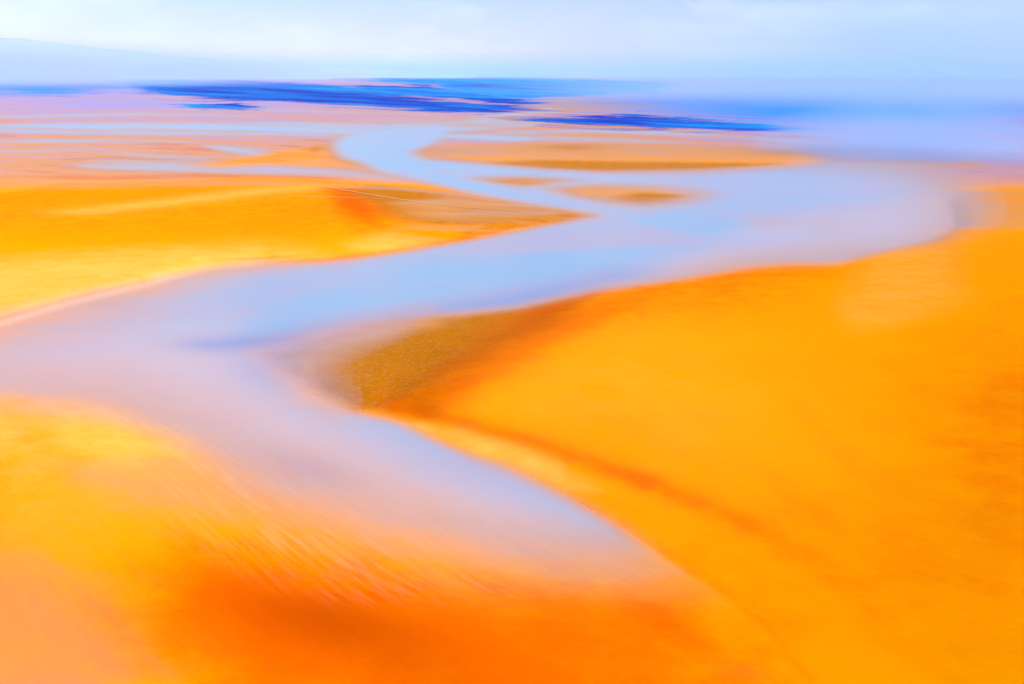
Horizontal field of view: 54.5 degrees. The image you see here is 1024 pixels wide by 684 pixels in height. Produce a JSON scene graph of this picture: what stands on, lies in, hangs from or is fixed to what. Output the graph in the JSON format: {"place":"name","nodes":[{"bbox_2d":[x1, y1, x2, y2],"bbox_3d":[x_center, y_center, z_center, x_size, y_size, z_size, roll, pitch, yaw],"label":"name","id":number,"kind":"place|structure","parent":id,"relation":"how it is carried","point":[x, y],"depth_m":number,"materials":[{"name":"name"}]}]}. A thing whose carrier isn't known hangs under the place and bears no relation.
{"place":"outdoors","nodes":[
{"label":"outdoors","id":0,"kind":"place"},
{"bbox_2d":[0,54,332,78],"bbox_3d":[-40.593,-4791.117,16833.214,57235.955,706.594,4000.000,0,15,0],"label":"hills","id":1,"kind":"structure","parent":0,"point":[13,66],"depth_m":15715.30,"materials":[{"name":"white"}]},
{"bbox_2d":[0,38,476,77],"bbox_3d":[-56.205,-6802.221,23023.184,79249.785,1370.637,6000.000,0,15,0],"label":"hills","id":2,"kind":"structure","parent":0,"point":[17,46],"depth_m":21953.06,"materials":[{"name":"white"}]},
{"bbox_2d":[0,177,577,306],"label":"sand dune","id":3,"kind":"structure","parent":0,"point":[56,238],"depth_m":521.84,"materials":[{"name":"orange sand"}]},
{"bbox_2d":[0,413,802,683],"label":"sand dune","id":4,"kind":"structure","parent":0,"point":[128,557],"depth_m":151.47,"materials":[{"name":"orange sand"}]},
{"bbox_2d":[314,184,524,211],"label":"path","id":5,"kind":"structure","parent":0,"point":[411,200],"depth_m":636.55,"materials":[{"name":"orange sand"}]},
{"bbox_2d":[0,105,1007,585],"bbox_3d":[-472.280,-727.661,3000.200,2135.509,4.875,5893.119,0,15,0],"label":"river","id":6,"kind":"structure","parent":0,"point":[232,375],"depth_m":368.11,"materials":[{"name":"liquid"}]},
{"bbox_2d":[499,179,544,183],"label":"sandbar","id":7,"kind":"structure","parent":6,"relation":"in","point":[521,181],"depth_m":764.46,"materials":[{"name":"orange sand"}]},
{"bbox_2d":[570,188,670,199],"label":"sandbar","id":8,"kind":"structure","parent":6,"relation":"in","point":[613,193],"depth_m":681.64,"materials":[{"name":"orange sand"}]},
{"bbox_2d":[0,76,1023,683],"bbox_3d":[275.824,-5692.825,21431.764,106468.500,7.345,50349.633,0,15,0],"label":"ground","id":9,"kind":"structure","parent":0,"point":[1000,160],"depth_m":1237.79,"materials":[{"name":"sand"}]},
{"bbox_2d":[0,81,133,97],"bbox_3d":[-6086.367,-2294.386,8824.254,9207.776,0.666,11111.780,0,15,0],"label":"lagoon","id":10,"kind":"structure","parent":9,"relation":"in","point":[31,89],"depth_m":5630.77,"materials":[{"name":"liquid"}]},
{"bbox_2d":[170,102,265,110],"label":"lagoon","id":11,"kind":"structure","parent":9,"relation":"in","point":[234,106],"depth_m":2513.90,"materials":[{"name":"liquid"}]},
{"bbox_2d":[209,145,358,166],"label":"sandbar","id":12,"kind":"structure","parent":9,"relation":"on","point":[323,155],"depth_m":949.56,"materials":[{"name":"orange sand"}]},
{"bbox_2d":[110,79,568,114],"bbox_3d":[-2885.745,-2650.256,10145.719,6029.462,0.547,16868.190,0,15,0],"label":"lagoon","id":13,"kind":"structure","parent":9,"relation":"in","point":[217,90],"depth_m":3803.21,"materials":[{"name":"liquid"}]},
{"bbox_2d":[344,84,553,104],"bbox_3d":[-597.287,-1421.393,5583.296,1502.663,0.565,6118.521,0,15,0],"label":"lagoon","id":14,"kind":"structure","parent":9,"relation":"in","point":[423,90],"depth_m":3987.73,"materials":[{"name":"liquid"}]},
{"bbox_2d":[338,76,691,98],"bbox_3d":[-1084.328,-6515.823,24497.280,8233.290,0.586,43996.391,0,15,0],"label":"lagoon","id":15,"kind":"structure","parent":9,"relation":"in","point":[519,87],"depth_m":7106.91,"materials":[{"name":"liquid"}]},
{"bbox_2d":[428,142,805,169],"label":"sandbar","id":16,"kind":"structure","parent":9,"relation":"on","point":[596,156],"depth_m":1001.97,"materials":[{"name":"orange sand"}]},
{"bbox_2d":[485,112,829,135],"bbox_3d":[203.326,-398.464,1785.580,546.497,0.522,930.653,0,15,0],"label":"lagoon","id":17,"kind":"structure","parent":9,"relation":"in","point":[643,123],"depth_m":1657.18,"materials":[{"name":"liquid"}]},
{"bbox_2d":[536,83,1023,138],"bbox_3d":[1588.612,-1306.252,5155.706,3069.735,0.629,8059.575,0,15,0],"label":"lagoon","id":18,"kind":"structure","parent":9,"relation":"in","point":[852,110],"depth_m":2439.80,"materials":[{"name":"liquid"}]},
{"bbox_2d":[1000,190,1023,226],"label":"sandbar","id":19,"kind":"structure","parent":9,"relation":"on","point":[1015,203],"depth_m":605.01,"materials":[{"name":"orange sand"}]},
{"bbox_2d":[0,0,1023,75],"label":"sky","id":20,"kind":"structure","parent":0,"point":[444,37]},
{"bbox_2d":[349,227,1023,683],"bbox_3d":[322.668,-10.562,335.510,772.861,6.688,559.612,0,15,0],"label":"sand dune","id":21,"kind":"structure","parent":0,"point":[817,473],"depth_m":221.92,"materials":[{"name":"orange sand"}]}
]}

